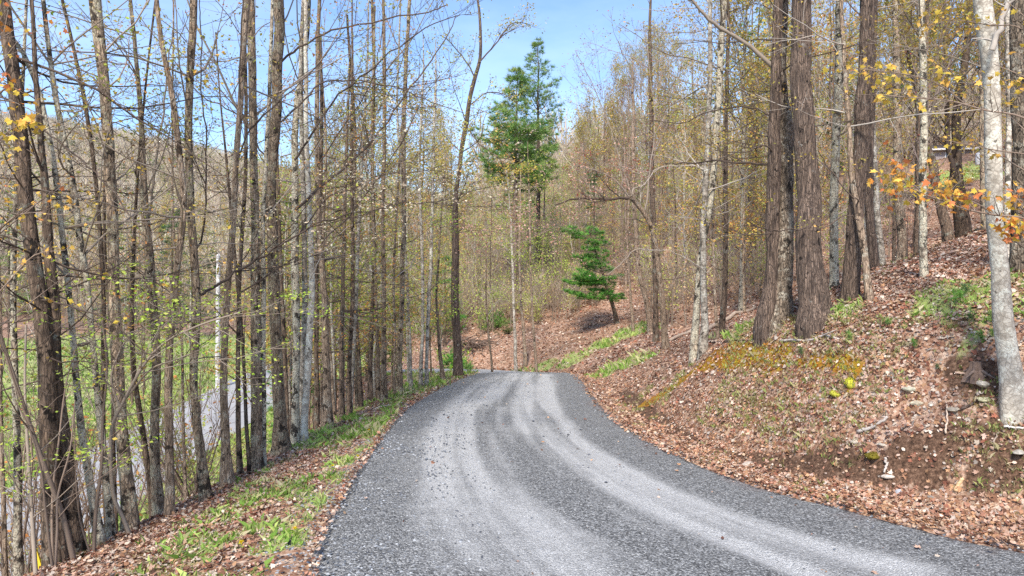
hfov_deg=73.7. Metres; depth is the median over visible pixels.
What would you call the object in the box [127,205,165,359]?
young maple
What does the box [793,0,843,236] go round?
young maple
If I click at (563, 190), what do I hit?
young beech
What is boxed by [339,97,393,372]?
young maple
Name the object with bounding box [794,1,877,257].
young maple
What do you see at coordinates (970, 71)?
maple tree
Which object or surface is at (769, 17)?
maple tree
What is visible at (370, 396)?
maple tree
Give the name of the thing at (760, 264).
young maple
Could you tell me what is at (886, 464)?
stick
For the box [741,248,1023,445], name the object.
fallen needles
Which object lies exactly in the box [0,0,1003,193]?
sky
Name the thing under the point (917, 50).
maple tree
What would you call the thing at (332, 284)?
young maple
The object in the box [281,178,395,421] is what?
young maple
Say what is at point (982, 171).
maple tree
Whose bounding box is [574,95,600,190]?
ash tree
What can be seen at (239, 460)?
young maple
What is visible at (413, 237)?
maple tree
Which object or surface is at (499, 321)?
juniper bush
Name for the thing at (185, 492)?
young maple
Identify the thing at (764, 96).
young maple
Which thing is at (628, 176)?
young maple
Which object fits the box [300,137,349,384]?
young maple
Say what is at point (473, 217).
young maple
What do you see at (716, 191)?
young maple
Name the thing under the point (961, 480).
stick
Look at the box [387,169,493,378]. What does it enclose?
young maple
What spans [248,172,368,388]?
young maple
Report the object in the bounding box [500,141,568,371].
young maple
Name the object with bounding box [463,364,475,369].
laurel bush
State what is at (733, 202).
young maple
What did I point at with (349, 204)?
oak tree
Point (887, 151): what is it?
young maple
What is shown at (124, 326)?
young maple
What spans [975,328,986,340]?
pine seedling
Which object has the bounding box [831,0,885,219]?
young maple
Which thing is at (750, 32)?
pine tree
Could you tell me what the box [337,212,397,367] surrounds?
young maple
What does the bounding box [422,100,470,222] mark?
oak tree
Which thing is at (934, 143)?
oak tree
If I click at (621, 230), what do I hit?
young maple
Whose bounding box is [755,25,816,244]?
young maple
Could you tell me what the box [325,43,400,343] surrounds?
maple tree
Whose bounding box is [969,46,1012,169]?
young maple
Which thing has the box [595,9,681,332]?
maple tree
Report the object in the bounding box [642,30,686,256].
maple tree
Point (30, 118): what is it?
young maple
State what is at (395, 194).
maple tree
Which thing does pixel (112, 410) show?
young maple
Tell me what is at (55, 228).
maple tree
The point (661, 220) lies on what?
young maple
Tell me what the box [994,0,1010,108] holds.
maple tree
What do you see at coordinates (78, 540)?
oak tree
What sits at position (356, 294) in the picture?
birch tree
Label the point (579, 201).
ash tree
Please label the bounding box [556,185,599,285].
young beech
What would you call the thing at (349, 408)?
young maple
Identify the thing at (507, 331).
juniper bush
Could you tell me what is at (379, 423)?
grass
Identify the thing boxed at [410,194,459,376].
young maple
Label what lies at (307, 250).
young maple
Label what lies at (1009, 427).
stick
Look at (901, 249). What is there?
tree
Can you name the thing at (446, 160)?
maple tree
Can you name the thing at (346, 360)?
young beech
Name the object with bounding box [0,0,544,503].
maple tree
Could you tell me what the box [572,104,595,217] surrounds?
maple tree
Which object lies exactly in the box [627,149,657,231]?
young maple
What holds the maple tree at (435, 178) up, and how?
on the ground at (916, 474)
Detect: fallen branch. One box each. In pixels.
[712,338,772,342]
[857,416,888,432]
[960,400,975,409]
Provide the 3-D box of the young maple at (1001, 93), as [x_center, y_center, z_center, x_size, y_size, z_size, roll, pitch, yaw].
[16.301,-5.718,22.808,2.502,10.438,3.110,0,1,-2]
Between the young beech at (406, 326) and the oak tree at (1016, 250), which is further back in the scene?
the young beech at (406, 326)
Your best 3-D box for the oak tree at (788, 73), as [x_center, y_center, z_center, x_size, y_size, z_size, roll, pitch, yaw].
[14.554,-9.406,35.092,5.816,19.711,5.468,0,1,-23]
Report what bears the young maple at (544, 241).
on the ground at (916, 474)
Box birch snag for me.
[215,253,220,388]
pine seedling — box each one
[797,346,803,357]
[843,328,854,339]
[885,316,893,327]
[910,335,918,348]
[945,286,966,300]
[956,280,973,299]
[965,306,978,322]
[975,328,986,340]
[986,308,991,322]
[987,327,993,340]
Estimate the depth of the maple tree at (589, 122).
77.70 m
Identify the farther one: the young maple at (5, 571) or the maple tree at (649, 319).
the maple tree at (649, 319)
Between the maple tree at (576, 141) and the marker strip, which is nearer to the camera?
the marker strip
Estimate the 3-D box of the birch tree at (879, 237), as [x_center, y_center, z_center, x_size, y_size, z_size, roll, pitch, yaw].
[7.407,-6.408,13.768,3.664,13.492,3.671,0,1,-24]
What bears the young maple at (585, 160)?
on the ground at (916, 474)
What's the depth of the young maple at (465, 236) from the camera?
51.23 m
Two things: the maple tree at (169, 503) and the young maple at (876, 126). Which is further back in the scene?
the young maple at (876, 126)
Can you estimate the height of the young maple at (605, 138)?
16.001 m
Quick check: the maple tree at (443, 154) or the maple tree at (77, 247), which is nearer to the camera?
the maple tree at (443, 154)
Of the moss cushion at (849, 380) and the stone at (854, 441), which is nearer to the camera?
the stone at (854, 441)
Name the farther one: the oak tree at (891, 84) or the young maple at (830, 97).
the oak tree at (891, 84)
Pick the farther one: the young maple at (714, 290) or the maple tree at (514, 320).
the maple tree at (514, 320)
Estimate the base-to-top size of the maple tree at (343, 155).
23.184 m
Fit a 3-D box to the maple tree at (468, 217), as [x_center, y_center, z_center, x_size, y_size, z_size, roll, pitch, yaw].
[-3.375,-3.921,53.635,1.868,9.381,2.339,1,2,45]
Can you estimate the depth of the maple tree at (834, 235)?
12.12 m
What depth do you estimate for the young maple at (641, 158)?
57.46 m
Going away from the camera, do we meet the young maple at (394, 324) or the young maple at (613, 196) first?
the young maple at (394, 324)
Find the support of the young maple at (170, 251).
on the ground at (916, 474)
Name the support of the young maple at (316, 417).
on the ground at (916, 474)
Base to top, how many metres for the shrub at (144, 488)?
2.485 m
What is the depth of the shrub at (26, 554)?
14.39 m
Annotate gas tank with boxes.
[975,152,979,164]
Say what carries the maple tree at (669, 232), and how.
on the ground at (916, 474)
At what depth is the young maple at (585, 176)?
54.60 m
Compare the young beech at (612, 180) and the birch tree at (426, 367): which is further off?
the young beech at (612, 180)
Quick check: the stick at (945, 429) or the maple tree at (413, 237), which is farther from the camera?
the maple tree at (413, 237)
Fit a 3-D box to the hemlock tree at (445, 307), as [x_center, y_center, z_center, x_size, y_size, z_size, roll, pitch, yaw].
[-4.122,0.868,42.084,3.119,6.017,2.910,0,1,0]
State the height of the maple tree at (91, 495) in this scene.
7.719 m
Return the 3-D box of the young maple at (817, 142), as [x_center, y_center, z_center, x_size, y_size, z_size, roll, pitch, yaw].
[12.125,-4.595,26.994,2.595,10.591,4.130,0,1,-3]
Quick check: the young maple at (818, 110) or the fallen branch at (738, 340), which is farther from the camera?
the young maple at (818, 110)
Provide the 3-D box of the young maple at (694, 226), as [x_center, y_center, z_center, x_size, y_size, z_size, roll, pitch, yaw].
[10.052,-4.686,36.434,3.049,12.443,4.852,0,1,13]
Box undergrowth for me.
[1,114,1012,353]
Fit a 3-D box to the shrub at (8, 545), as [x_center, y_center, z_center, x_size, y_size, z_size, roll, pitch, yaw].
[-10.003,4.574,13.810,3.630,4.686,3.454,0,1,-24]
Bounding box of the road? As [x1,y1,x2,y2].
[0,339,361,575]
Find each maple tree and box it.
[0,0,199,533]
[0,0,245,539]
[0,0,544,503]
[0,4,256,545]
[1,0,258,516]
[6,0,259,527]
[13,0,275,516]
[40,205,64,259]
[63,3,161,516]
[67,201,93,307]
[85,197,107,283]
[87,182,119,270]
[90,0,371,486]
[106,207,131,265]
[131,0,470,456]
[150,0,358,471]
[152,194,176,327]
[154,202,170,247]
[155,162,189,277]
[182,189,216,300]
[184,0,492,444]
[205,0,466,427]
[214,198,238,256]
[225,198,250,287]
[245,149,330,396]
[281,142,359,374]
[298,125,363,397]
[299,115,363,370]
[311,0,464,402]
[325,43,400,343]
[326,111,376,262]
[342,0,466,401]
[343,130,396,260]
[374,128,421,279]
[386,117,424,309]
[386,153,417,267]
[392,140,429,279]
[399,195,418,272]
[415,97,460,248]
[418,128,451,237]
[437,120,455,214]
[458,180,479,252]
[474,170,547,370]
[476,174,544,367]
[521,184,536,247]
[565,82,607,251]
[570,120,597,222]
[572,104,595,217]
[579,102,600,172]
[582,0,705,341]
[595,0,767,366]
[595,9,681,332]
[600,51,631,189]
[600,66,639,239]
[608,39,648,225]
[626,36,658,193]
[627,37,665,212]
[634,18,688,245]
[636,0,843,335]
[637,8,671,161]
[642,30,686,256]
[668,50,718,214]
[712,0,788,310]
[714,0,974,289]
[737,0,845,235]
[763,0,791,159]
[789,0,831,120]
[812,10,852,190]
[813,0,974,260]
[849,0,985,229]
[875,0,961,208]
[878,7,916,171]
[903,0,1023,278]
[950,0,1005,148]
[976,0,1011,189]
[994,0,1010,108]
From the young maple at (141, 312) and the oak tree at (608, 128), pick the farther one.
the oak tree at (608, 128)
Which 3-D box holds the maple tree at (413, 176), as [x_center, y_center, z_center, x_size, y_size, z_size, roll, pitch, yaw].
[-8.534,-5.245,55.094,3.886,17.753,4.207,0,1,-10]
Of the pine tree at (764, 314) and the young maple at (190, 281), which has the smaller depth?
the pine tree at (764, 314)
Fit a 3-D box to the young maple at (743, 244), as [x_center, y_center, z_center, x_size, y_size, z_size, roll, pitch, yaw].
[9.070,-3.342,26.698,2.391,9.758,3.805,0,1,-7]
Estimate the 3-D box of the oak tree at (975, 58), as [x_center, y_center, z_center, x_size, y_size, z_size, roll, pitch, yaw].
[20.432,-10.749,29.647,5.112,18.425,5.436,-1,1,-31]
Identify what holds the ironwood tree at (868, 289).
on the ground at (916, 474)
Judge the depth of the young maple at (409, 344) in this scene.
20.99 m
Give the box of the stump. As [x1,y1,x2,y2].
[961,361,995,383]
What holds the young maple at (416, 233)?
on the ground at (916, 474)
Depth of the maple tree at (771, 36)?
70.34 m
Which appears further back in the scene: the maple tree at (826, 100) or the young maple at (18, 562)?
the maple tree at (826, 100)
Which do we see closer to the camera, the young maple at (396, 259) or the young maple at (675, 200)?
the young maple at (396, 259)
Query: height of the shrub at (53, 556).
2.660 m
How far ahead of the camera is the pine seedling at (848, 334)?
9.73 m
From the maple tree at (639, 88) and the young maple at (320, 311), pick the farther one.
the maple tree at (639, 88)
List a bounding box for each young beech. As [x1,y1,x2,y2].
[201,140,353,397]
[247,115,398,413]
[319,250,388,405]
[333,201,414,394]
[377,198,455,381]
[386,229,420,298]
[409,241,477,371]
[423,203,451,260]
[433,194,460,253]
[463,171,492,224]
[533,188,571,280]
[546,159,574,209]
[554,147,581,196]
[554,173,602,270]
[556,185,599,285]
[570,178,611,262]
[603,153,621,219]
[615,175,648,259]
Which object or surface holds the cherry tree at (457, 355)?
on the ground at (916, 474)
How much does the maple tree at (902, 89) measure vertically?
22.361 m
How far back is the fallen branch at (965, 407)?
8.00 m
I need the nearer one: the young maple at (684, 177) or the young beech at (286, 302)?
the young beech at (286, 302)
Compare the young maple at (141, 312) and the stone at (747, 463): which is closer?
the stone at (747, 463)
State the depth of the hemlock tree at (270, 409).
23.98 m
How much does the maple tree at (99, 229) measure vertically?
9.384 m
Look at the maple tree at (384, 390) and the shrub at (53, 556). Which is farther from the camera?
the maple tree at (384, 390)
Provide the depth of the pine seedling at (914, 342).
8.87 m
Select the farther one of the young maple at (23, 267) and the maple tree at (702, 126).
the maple tree at (702, 126)
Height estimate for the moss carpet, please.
2.036 m
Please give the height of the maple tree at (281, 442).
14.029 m
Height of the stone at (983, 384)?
0.092 m
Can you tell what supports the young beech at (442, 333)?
on the ground at (916, 474)
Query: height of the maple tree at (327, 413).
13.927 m
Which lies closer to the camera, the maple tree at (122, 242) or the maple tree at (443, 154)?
the maple tree at (443, 154)
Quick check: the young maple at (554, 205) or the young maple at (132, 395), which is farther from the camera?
the young maple at (554, 205)
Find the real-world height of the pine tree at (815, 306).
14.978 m
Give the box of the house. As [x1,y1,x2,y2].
[903,144,1002,159]
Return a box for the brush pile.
[432,335,507,356]
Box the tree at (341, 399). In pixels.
[232,45,433,420]
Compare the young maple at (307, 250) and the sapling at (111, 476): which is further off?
the young maple at (307, 250)
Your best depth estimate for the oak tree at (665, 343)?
22.55 m
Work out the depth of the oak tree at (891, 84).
59.37 m
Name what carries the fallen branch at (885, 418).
on the ground at (916, 474)
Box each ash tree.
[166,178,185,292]
[360,0,467,392]
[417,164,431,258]
[562,120,590,287]
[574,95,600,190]
[828,0,859,200]
[935,1,962,144]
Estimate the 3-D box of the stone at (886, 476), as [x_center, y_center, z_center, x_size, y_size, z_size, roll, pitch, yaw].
[4.516,2.263,8.203,0.106,0.049,0.152,-1,1,-30]
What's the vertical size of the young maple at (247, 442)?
7.181 m
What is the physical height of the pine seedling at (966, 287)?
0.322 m
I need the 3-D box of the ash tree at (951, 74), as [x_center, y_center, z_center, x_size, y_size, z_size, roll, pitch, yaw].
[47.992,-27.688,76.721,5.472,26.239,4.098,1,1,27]
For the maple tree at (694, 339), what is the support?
on the ground at (916, 474)
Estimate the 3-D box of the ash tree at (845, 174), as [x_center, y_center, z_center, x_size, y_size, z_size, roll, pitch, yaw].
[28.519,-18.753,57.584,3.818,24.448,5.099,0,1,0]
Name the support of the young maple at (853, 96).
on the ground at (916, 474)
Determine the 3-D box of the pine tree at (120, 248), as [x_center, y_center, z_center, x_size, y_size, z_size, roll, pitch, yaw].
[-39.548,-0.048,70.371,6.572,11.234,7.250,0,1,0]
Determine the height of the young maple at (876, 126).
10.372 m
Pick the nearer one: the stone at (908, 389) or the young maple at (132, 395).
the stone at (908, 389)
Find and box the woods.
[0,38,1005,315]
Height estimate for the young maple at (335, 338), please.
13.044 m
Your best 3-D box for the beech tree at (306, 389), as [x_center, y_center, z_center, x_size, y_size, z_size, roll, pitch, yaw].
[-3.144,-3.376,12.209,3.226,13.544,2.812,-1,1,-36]
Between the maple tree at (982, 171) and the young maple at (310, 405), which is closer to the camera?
the maple tree at (982, 171)
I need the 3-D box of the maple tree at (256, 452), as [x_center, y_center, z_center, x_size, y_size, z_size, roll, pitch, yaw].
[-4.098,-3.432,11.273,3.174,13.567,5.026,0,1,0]
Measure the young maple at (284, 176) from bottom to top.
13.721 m
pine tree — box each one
[0,189,31,331]
[93,235,163,326]
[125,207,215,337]
[467,65,559,311]
[509,36,566,273]
[557,224,642,323]
[578,148,612,264]
[648,0,825,346]
[682,0,814,272]
[722,0,896,339]
[797,0,913,305]
[818,0,916,270]
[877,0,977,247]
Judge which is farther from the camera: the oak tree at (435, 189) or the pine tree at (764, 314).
the oak tree at (435, 189)
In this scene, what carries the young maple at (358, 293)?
on the ground at (916, 474)
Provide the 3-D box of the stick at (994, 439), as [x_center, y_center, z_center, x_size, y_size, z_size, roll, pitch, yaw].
[5.330,1.684,7.558,0.164,0.197,0.073,-1,1,-38]
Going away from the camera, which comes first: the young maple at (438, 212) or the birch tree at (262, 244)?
the birch tree at (262, 244)
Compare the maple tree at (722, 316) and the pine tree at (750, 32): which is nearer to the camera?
the maple tree at (722, 316)
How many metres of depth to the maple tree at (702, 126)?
48.84 m
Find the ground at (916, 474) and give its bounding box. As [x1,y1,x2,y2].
[0,138,1023,575]
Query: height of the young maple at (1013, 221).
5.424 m
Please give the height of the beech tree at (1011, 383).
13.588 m
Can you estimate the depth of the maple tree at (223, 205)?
113.07 m
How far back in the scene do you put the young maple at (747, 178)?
40.40 m
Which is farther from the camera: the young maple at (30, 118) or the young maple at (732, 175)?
the young maple at (732, 175)
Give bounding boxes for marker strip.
[37,549,40,568]
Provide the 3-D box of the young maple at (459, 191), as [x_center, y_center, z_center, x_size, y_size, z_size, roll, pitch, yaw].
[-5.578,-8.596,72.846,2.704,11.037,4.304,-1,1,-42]
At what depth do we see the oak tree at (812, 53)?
41.43 m
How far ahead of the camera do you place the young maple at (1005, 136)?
25.86 m
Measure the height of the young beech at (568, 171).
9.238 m
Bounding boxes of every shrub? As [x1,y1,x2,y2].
[0,308,161,566]
[0,362,99,575]
[0,387,132,569]
[0,404,117,572]
[0,526,89,572]
[0,540,28,575]
[3,354,212,544]
[3,361,72,448]
[96,367,270,494]
[106,335,273,501]
[118,442,175,513]
[119,374,249,507]
[208,427,244,475]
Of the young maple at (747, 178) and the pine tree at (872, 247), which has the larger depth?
the young maple at (747, 178)
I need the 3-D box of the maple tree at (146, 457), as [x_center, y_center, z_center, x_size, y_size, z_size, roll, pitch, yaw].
[-4.727,-0.053,8.590,1.779,6.926,1.065,1,1,33]
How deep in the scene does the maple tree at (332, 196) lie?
31.91 m
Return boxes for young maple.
[0,0,96,326]
[0,25,166,575]
[1,0,159,575]
[18,164,50,391]
[27,87,259,529]
[29,180,74,345]
[53,4,244,499]
[106,188,143,355]
[106,213,157,406]
[120,211,163,390]
[121,49,340,475]
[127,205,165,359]
[147,32,349,473]
[160,219,187,325]
[179,203,203,344]
[199,137,290,403]
[200,138,344,435]
[207,249,234,305]
[230,154,365,403]
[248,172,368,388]
[259,166,313,403]
[263,132,310,364]
[267,191,307,427]
[277,34,378,428]
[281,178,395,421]
[282,138,335,392]
[283,0,423,415]
[283,83,348,416]
[285,151,314,426]
[290,15,398,406]
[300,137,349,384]
[301,164,340,384]
[303,63,365,394]
[306,192,326,428]
[307,133,417,405]
[312,197,363,411]
[312,219,368,397]
[319,100,370,390]
[325,101,453,395]
[325,175,396,387]
[333,6,396,400]
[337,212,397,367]
[338,186,425,394]
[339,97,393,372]
[345,50,415,396]
[360,80,412,352]
[376,2,446,385]
[376,193,424,372]
[376,241,442,390]
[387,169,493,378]
[408,191,424,278]
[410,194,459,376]
[413,178,447,286]
[424,197,441,250]
[434,164,451,254]
[443,159,485,278]
[447,159,467,226]
[458,185,477,268]
[460,185,482,288]
[467,226,515,371]
[474,186,508,308]
[478,179,494,248]
[488,177,512,227]
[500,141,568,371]
[509,183,526,233]
[517,181,548,236]
[518,159,570,309]
[546,174,559,235]
[547,161,569,269]
[548,226,576,306]
[571,122,600,235]
[573,116,592,231]
[588,100,604,223]
[590,141,629,265]
[593,80,616,233]
[594,103,644,331]
[608,90,637,280]
[611,59,647,290]
[611,170,650,245]
[618,142,642,234]
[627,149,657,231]
[631,102,648,238]
[639,122,674,243]
[647,85,754,339]
[649,133,670,215]
[654,100,709,305]
[662,49,704,288]
[672,91,721,284]
[695,0,745,259]
[708,159,722,212]
[709,120,765,253]
[714,84,796,298]
[715,75,767,311]
[728,47,764,277]
[738,5,793,220]
[754,85,769,191]
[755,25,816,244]
[791,45,847,231]
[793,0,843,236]
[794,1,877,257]
[811,1,883,261]
[818,86,852,176]
[820,16,853,173]
[822,1,1023,247]
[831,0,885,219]
[840,3,903,240]
[841,35,857,144]
[845,104,886,203]
[876,0,928,261]
[876,55,912,217]
[894,0,957,252]
[943,40,978,162]
[966,0,1005,213]
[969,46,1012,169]
[996,20,1012,188]
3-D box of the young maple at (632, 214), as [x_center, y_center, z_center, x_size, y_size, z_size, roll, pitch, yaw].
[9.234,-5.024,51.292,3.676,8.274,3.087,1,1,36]
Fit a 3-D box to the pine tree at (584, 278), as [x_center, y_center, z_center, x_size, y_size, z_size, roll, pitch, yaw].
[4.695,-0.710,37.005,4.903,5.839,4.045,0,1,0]
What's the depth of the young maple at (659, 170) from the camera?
63.74 m
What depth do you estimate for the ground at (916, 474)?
9.63 m
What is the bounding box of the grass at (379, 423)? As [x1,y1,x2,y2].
[3,161,1023,575]
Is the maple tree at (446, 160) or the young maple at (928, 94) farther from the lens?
the maple tree at (446, 160)
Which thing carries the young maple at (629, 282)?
on the ground at (916, 474)
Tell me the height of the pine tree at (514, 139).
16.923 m
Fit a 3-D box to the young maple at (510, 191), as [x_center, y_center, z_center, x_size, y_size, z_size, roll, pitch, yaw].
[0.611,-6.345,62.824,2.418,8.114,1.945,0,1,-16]
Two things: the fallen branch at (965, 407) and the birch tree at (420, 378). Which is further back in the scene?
the birch tree at (420, 378)
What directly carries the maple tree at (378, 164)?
on the ground at (916, 474)
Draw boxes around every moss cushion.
[829,390,840,396]
[844,377,855,388]
[865,451,879,459]
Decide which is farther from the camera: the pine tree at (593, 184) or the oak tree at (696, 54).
the oak tree at (696, 54)
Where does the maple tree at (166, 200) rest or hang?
on the ground at (916, 474)
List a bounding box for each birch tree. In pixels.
[183,0,395,466]
[319,0,410,406]
[356,36,470,387]
[364,40,464,385]
[624,0,768,360]
[844,0,932,265]
[1000,0,1011,257]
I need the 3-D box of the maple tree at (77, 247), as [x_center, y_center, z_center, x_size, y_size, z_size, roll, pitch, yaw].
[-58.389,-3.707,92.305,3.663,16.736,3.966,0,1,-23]
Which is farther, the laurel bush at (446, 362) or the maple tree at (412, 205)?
the maple tree at (412, 205)
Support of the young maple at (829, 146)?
on the ground at (916, 474)
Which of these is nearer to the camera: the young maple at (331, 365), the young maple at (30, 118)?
the young maple at (30, 118)
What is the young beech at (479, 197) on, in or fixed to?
on the ground at (916, 474)
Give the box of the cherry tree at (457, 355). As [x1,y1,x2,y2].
[376,0,546,375]
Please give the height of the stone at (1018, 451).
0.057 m
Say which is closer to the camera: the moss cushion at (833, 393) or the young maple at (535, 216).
the moss cushion at (833, 393)
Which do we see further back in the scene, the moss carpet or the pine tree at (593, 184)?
the pine tree at (593, 184)
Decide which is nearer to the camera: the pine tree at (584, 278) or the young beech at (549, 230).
the pine tree at (584, 278)
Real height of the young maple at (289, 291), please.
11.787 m
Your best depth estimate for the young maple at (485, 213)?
59.50 m
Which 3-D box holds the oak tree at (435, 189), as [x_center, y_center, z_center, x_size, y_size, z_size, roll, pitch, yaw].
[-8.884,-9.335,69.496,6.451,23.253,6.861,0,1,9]
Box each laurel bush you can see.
[432,346,471,368]
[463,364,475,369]
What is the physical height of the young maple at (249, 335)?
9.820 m
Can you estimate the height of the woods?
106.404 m
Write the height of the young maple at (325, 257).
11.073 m
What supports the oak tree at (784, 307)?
on the ground at (916, 474)
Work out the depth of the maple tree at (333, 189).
27.81 m
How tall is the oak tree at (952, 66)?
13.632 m
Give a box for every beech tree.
[210,0,400,415]
[241,0,392,441]
[870,0,1023,424]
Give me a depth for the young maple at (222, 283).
93.02 m
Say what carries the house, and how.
on the ground at (916, 474)
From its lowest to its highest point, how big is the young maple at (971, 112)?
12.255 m
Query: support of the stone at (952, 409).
on the ground at (916, 474)
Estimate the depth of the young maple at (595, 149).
61.21 m
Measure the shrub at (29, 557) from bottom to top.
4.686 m
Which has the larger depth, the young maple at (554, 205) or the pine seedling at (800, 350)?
the young maple at (554, 205)
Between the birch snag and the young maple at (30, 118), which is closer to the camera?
the young maple at (30, 118)
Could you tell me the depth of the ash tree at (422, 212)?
96.44 m
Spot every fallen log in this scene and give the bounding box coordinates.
[669,329,690,340]
[709,306,756,330]
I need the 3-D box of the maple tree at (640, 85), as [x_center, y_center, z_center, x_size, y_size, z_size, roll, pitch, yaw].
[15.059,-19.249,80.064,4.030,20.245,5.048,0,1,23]
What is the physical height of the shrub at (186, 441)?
2.975 m
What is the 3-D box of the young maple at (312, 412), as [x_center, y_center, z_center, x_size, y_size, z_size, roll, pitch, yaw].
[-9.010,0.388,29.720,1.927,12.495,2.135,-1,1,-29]
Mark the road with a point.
(232, 418)
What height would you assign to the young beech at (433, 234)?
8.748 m
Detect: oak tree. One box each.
[0,0,190,554]
[0,0,276,570]
[49,183,75,244]
[325,129,379,298]
[388,76,455,273]
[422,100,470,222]
[452,6,722,349]
[589,57,637,214]
[623,0,901,340]
[666,19,715,215]
[694,0,794,287]
[745,0,850,182]
[746,0,859,280]
[826,0,955,241]
[828,0,938,167]
[876,0,1009,253]
[876,7,915,147]
[880,0,977,155]
[902,0,1005,237]
[904,6,955,144]
[908,0,1012,152]
[949,19,1004,151]
[1009,0,1023,272]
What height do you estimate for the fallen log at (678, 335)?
0.473 m
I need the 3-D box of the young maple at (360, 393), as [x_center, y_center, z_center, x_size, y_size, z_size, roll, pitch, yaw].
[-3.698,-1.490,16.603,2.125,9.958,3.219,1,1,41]
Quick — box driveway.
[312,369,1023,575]
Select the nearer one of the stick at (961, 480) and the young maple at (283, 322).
the stick at (961, 480)
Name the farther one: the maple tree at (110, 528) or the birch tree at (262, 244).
the birch tree at (262, 244)
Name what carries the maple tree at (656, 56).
on the ground at (916, 474)
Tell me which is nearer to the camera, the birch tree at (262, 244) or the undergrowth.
the birch tree at (262, 244)
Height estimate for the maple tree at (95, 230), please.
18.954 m
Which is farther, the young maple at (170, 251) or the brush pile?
the young maple at (170, 251)
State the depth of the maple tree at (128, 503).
7.66 m
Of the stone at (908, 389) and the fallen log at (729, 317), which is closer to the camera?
the stone at (908, 389)
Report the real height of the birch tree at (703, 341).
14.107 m
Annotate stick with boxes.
[883,457,888,472]
[944,404,948,433]
[953,477,964,491]
[990,431,998,449]
[1004,425,1023,428]
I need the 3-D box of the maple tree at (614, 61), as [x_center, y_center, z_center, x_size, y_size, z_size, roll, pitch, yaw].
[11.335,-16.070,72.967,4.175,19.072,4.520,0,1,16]
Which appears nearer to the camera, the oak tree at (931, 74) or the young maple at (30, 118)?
the young maple at (30, 118)
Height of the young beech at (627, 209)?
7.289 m
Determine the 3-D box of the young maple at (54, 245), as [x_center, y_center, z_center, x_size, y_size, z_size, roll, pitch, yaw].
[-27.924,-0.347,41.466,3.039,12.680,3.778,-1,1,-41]
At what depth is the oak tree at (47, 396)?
6.95 m
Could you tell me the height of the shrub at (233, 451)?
2.069 m
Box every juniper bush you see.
[471,308,512,330]
[490,325,512,334]
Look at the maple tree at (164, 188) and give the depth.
84.25 m
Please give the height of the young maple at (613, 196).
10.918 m
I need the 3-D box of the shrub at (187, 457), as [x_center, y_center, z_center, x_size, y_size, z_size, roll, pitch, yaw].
[-4.896,2.140,10.543,2.250,2.904,2.140,0,1,7]
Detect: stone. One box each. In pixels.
[742,461,753,466]
[850,439,858,443]
[881,474,894,478]
[901,387,916,391]
[910,401,922,405]
[946,407,959,411]
[976,380,989,387]
[976,397,990,401]
[1012,449,1023,454]
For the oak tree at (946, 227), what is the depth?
22.20 m
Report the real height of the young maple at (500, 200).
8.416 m
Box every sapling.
[0,260,81,560]
[0,308,120,574]
[22,257,339,536]
[58,288,177,552]
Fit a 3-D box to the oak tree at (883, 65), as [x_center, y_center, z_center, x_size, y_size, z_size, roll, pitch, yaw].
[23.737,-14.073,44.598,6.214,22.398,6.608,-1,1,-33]
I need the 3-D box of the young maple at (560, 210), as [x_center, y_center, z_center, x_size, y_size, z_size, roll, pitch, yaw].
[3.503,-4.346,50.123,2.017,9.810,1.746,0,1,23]
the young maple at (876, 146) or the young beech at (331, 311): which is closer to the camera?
the young beech at (331, 311)
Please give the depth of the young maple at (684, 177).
41.78 m
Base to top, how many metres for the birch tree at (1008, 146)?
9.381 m
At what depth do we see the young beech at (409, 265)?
51.91 m
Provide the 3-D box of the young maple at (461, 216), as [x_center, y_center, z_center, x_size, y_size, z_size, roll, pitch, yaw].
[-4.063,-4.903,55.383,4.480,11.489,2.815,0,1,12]
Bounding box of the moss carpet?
[638,340,854,406]
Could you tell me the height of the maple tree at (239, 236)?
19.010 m
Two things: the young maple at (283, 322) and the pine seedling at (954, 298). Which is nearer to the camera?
the pine seedling at (954, 298)
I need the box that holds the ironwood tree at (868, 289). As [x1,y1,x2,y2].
[734,0,1006,302]
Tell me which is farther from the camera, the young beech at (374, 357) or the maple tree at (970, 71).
the maple tree at (970, 71)
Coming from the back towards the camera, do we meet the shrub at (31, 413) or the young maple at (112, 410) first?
the shrub at (31, 413)
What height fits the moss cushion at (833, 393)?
0.109 m
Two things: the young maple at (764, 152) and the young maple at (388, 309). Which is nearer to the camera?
the young maple at (388, 309)
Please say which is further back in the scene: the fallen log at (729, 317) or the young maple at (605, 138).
the young maple at (605, 138)
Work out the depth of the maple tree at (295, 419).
12.45 m
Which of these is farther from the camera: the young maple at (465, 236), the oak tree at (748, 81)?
the young maple at (465, 236)
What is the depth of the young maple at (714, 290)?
15.56 m
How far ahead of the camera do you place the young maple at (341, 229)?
19.84 m
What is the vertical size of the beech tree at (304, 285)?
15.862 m

